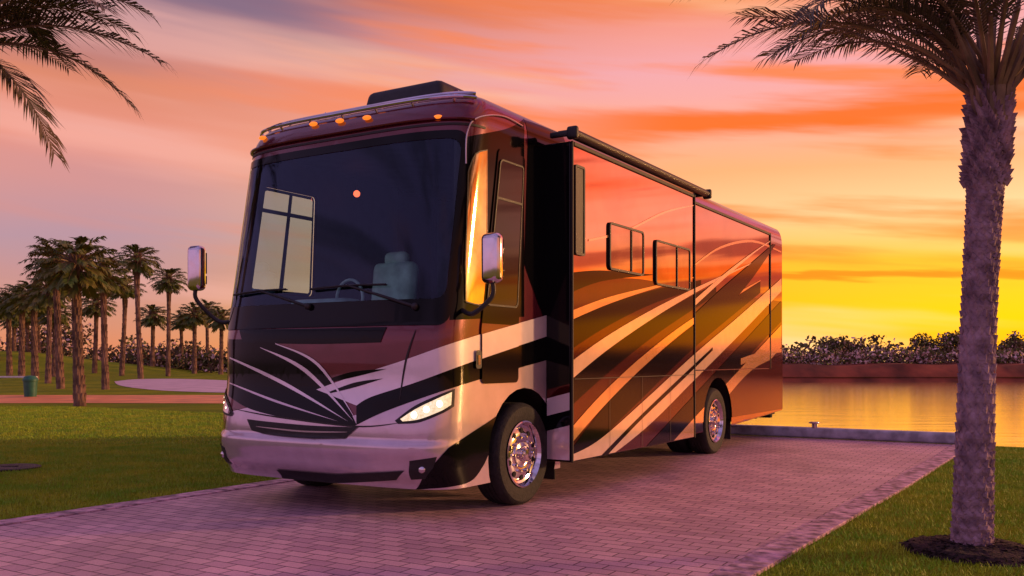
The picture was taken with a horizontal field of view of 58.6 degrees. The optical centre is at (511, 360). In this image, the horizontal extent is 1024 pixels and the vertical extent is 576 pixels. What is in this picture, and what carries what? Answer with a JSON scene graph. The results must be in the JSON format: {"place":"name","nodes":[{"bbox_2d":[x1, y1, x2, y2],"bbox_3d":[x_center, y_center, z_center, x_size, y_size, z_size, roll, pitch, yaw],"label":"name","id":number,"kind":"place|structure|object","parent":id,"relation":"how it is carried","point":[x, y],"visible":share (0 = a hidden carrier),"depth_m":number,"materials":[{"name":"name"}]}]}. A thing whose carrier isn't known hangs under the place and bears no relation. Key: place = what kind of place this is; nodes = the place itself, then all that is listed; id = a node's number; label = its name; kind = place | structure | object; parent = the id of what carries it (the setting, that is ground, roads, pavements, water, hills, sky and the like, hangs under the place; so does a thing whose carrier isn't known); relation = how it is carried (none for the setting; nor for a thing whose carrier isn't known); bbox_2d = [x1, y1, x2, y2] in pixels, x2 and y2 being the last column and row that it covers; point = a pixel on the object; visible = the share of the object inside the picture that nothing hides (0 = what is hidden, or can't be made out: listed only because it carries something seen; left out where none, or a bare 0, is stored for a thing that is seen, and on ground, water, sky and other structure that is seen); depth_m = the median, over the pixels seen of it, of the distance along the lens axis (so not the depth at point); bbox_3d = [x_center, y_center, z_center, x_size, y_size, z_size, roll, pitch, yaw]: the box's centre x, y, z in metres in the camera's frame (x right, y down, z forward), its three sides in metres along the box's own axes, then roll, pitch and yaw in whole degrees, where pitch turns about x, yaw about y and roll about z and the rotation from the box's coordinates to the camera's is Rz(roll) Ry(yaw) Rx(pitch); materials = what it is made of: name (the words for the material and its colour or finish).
{"place":"outdoors","nodes":[
{"label":"outdoors","id":0,"kind":"place"},
{"bbox_2d":[0,351,217,374],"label":"hill","id":1,"kind":"structure","parent":0,"point":[130,369],"depth_m":89.53,"materials":[{"name":"green plant"}]},
{"bbox_2d":[0,395,223,402],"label":"road","id":2,"kind":"structure","parent":0,"point":[121,399],"depth_m":30.24,"materials":[{"name":"brown brick"}]},
{"bbox_2d":[22,375,37,396],"bbox_3d":[-17.257,0.905,32.709,0.520,0.770,0.520,0,0,0],"label":"litter bin","id":3,"kind":"object","parent":2,"relation":"on","point":[30,382],"visible":1,"depth_m":32.53,"materials":[{"name":"green plastic"}]},
{"bbox_2d":[114,379,226,392],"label":"path","id":4,"kind":"structure","parent":0,"point":[195,385],"depth_m":49.22,"materials":[{"name":"grey concrete"}]},
{"bbox_2d":[0,435,951,575],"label":"driveway","id":5,"kind":"structure","parent":0,"point":[663,509],"depth_m":7.17,"materials":[{"name":"brick"}]},
{"bbox_2d":[187,80,782,504],"bbox_3d":[0.863,-0.641,11.920,3.381,3.858,10.117,0,0,31],"label":"motorhome","id":6,"kind":"object","parent":5,"relation":"on","point":[499,304],"visible":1,"depth_m":8.40,"materials":[{"name":"red paint"}]},
{"bbox_2d":[252,187,313,295],"bbox_3d":[-2.303,-1.190,9.190,0.010,1.040,0.880,0,0,32],"label":"window","id":7,"kind":"structure","parent":6,"relation":"in","point":[288,214],"depth_m":9.24,"materials":[{"name":"glass"}]},
{"bbox_2d":[465,149,487,305],"bbox_3d":[-0.300,-1.107,7.478,0.041,1.307,0.312,0,0,31],"label":"window","id":8,"kind":"structure","parent":6,"relation":"in","point":[477,184],"depth_m":7.46,"materials":[{"name":"orange glass"}]},
{"bbox_2d":[476,149,524,383],"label":"door","id":9,"kind":"structure","parent":6,"relation":"in","point":[498,356],"depth_m":7.84,"materials":[{"name":"red paint"}]},
{"bbox_2d":[0,362,1023,575],"bbox_3d":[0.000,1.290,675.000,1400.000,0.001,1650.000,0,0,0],"label":"ground","id":10,"kind":"structure","parent":0,"point":[11,386],"depth_m":10.18,"materials":[{"name":"green plant"}]},
{"bbox_2d":[0,292,28,375],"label":"palm tree","id":11,"kind":"object","parent":10,"relation":"on","point":[8,316],"visible":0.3,"depth_m":79.74,"materials":[{"name":"plant"}]},
{"bbox_2d":[0,319,29,350],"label":"palm tree","id":12,"kind":"object","parent":10,"relation":"on","point":[14,325],"visible":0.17,"depth_m":105.90,"materials":[{"name":"brown plant"}]},
{"bbox_2d":[0,283,30,375],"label":"palm tree","id":13,"kind":"object","parent":10,"relation":"on","point":[21,364],"visible":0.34,"depth_m":69.94,"materials":[{"name":"green plant"}]},
{"bbox_2d":[0,376,37,377],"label":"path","id":14,"kind":"structure","parent":10,"relation":"on","point":[13,376],"depth_m":45.77,"materials":[{"name":"grey concrete"}]},
{"bbox_2d":[0,463,41,471],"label":"mulch ring","id":15,"kind":"object","parent":10,"relation":"on","point":[15,467],"visible":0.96,"depth_m":10.89,"materials":[{"name":"soil"}]},
{"bbox_2d":[11,312,44,351],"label":"palm tree","id":16,"kind":"object","parent":10,"relation":"on","point":[27,321],"visible":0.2,"depth_m":95.62,"materials":[{"name":"brown plant"}]},
{"bbox_2d":[3,280,53,379],"bbox_3d":[-32.600,-2.057,62.020,3.666,6.988,3.628,0,0,32],"label":"palm tree","id":17,"kind":"object","parent":10,"relation":"on","point":[23,305],"visible":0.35,"depth_m":61.84,"materials":[{"name":"green plant"}]},
{"bbox_2d":[37,316,46,352],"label":"palm tree","id":18,"kind":"object","parent":10,"relation":"on","point":[39,344],"visible":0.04,"depth_m":99.85,"materials":[{"name":"brown plant"}]},
{"bbox_2d":[17,236,75,388],"bbox_3d":[-20.984,-2.136,41.960,2.998,7.082,3.108,0,0,13],"label":"palm tree","id":19,"kind":"object","parent":10,"relation":"on","point":[59,371],"visible":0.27,"depth_m":41.82,"materials":[{"name":"green plant"}]},
{"bbox_2d":[24,274,70,383],"bbox_3d":[-26.365,-1.863,52.198,2.861,6.520,2.760,0,0,42],"label":"palm tree","id":20,"kind":"object","parent":10,"relation":"on","point":[43,299],"visible":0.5,"depth_m":51.97,"materials":[{"name":"green plant"}]},
{"bbox_2d":[37,302,71,376],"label":"palm tree","id":21,"kind":"object","parent":10,"relation":"on","point":[64,319],"visible":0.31,"depth_m":73.78,"materials":[{"name":"green plant"}]},
{"bbox_2d":[27,236,120,405],"bbox_3d":[-12.397,-1.093,25.881,2.554,4.976,2.527,0,0,-25],"label":"palm tree","id":22,"kind":"object","parent":10,"relation":"on","point":[72,280],"visible":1,"depth_m":25.83,"materials":[{"name":"green plant"}]},
{"bbox_2d":[0,0,174,172],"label":"palm tree","id":23,"kind":"object","parent":10,"relation":"on","point":[17,16],"visible":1,"depth_m":9.61,"materials":[{"name":"green plant"}]},
{"bbox_2d":[81,293,116,372],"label":"palm tree","id":24,"kind":"object","parent":10,"relation":"on","point":[91,309],"visible":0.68,"depth_m":83.78,"materials":[{"name":"green plant"}]},
{"bbox_2d":[83,250,133,389],"bbox_3d":[-18.331,-1.752,40.813,2.663,6.290,2.760,0,0,-45],"label":"palm tree","id":25,"kind":"object","parent":10,"relation":"on","point":[117,290],"visible":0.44,"depth_m":40.81,"materials":[{"name":"green plant"}]},
{"bbox_2d":[0,309,226,372],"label":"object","id":26,"kind":"object","parent":10,"relation":"on","point":[203,361],"visible":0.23,"depth_m":112.23,"materials":[{"name":"green plant"}]},
{"bbox_2d":[109,276,146,375],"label":"palm tree","id":27,"kind":"object","parent":10,"relation":"on","point":[131,293],"visible":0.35,"depth_m":78.01,"materials":[{"name":"plant"}]},
{"bbox_2d":[114,244,163,378],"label":"palm tree","id":28,"kind":"object","parent":10,"relation":"on","point":[138,265],"visible":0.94,"depth_m":65.69,"materials":[{"name":"green plant"}]},
{"bbox_2d":[133,304,166,366],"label":"palm tree","id":29,"kind":"object","parent":10,"relation":"on","point":[151,320],"visible":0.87,"depth_m":97.74,"materials":[{"name":"green plant"}]},
{"bbox_2d":[147,267,187,375],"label":"palm tree","id":30,"kind":"object","parent":10,"relation":"on","point":[168,282],"visible":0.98,"depth_m":75.70,"materials":[{"name":"green plant"}]},
{"bbox_2d":[166,310,191,368],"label":"palm tree","id":31,"kind":"object","parent":10,"relation":"on","point":[174,322],"visible":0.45,"depth_m":103.47,"materials":[{"name":"green plant"}]},
{"bbox_2d":[175,302,210,373],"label":"palm tree","id":32,"kind":"object","parent":10,"relation":"on","point":[195,317],"visible":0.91,"depth_m":91.83,"materials":[{"name":"green plant"}]},
{"bbox_2d":[195,298,222,371],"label":"palm tree","id":33,"kind":"object","parent":10,"relation":"on","point":[210,303],"visible":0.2,"depth_m":99.95,"materials":[{"name":"plant"}]},
{"bbox_2d":[205,306,230,374],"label":"palm tree","id":34,"kind":"object","parent":10,"relation":"on","point":[222,314],"visible":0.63,"depth_m":85.88,"materials":[{"name":"green plant"}]},
{"bbox_2d":[0,445,954,575],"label":"driveway border","id":35,"kind":"object","parent":10,"relation":"on","point":[759,560],"visible":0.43,"depth_m":7.58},
{"bbox_2d":[818,335,849,363],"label":"tree","id":36,"kind":"object","parent":10,"relation":"on","point":[836,343],"visible":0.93,"depth_m":81.78,"materials":[{"name":"green plant"}]},
{"bbox_2d":[731,424,955,443],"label":"kerb","id":37,"kind":"structure","parent":10,"relation":"on","point":[864,434],"depth_m":14.74,"materials":[{"name":"concrete"}]},
{"bbox_2d":[809,421,820,427],"bbox_3d":[4.995,1.058,15.057,0.160,0.105,0.120,0,0,31],"label":"mooring cleat","id":38,"kind":"object","parent":37,"relation":"on","point":[814,424],"visible":1,"depth_m":15.01,"materials":[{"name":"silver metal"}]},
{"bbox_2d":[782,335,1023,364],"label":"distant woods","id":39,"kind":"object","parent":10,"relation":"on","point":[807,346],"visible":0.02,"depth_m":87.61,"materials":[{"name":"green plant"}]},
{"bbox_2d":[899,534,1023,566],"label":"mulch ring","id":40,"kind":"object","parent":10,"relation":"on","point":[1003,552],"visible":0.77,"depth_m":5.96,"materials":[{"name":"brown soil"}]},
{"bbox_2d":[678,0,1023,545],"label":"palm tree","id":41,"kind":"object","parent":40,"relation":"on","point":[987,81],"visible":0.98,"depth_m":6.07,"materials":[{"name":"brown plant"}]},
{"bbox_2d":[0,0,1023,361],"label":"sky","id":42,"kind":"structure","parent":0,"point":[854,163],"materials":[{"name":"orange"}]},
{"bbox_2d":[738,382,1023,446],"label":"water","id":43,"kind":"structure","parent":0,"point":[918,406],"depth_m":33.03,"materials":[{"name":"brown liquid"}]},
{"bbox_2d":[783,362,1023,381],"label":"shore bank","id":44,"kind":"structure","parent":0,"point":[896,372],"depth_m":72.63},
{"bbox_2d":[841,338,864,363],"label":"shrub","id":45,"kind":"object","parent":44,"relation":"on","point":[860,343],"visible":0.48,"depth_m":83.60,"materials":[{"name":"green plant"}]},
{"bbox_2d":[782,345,1023,364],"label":"shoreline shrubs","id":46,"kind":"object","parent":44,"relation":"on","point":[928,357],"visible":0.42,"depth_m":76.58,"materials":[{"name":"green plant"}]},
{"bbox_2d":[909,333,951,352],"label":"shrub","id":47,"kind":"object","parent":44,"relation":"on","point":[925,342],"visible":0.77,"depth_m":79.30,"materials":[{"name":"green plant"}]},
{"bbox_2d":[933,330,959,359],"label":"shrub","id":48,"kind":"object","parent":44,"relation":"on","point":[952,339],"visible":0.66,"depth_m":79.65,"materials":[{"name":"green plant"}]},
{"bbox_2d":[998,330,1023,362],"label":"tree","id":49,"kind":"object","parent":44,"relation":"on","point":[1013,342],"visible":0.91,"depth_m":79.76,"materials":[{"name":"green plant"}]}
]}

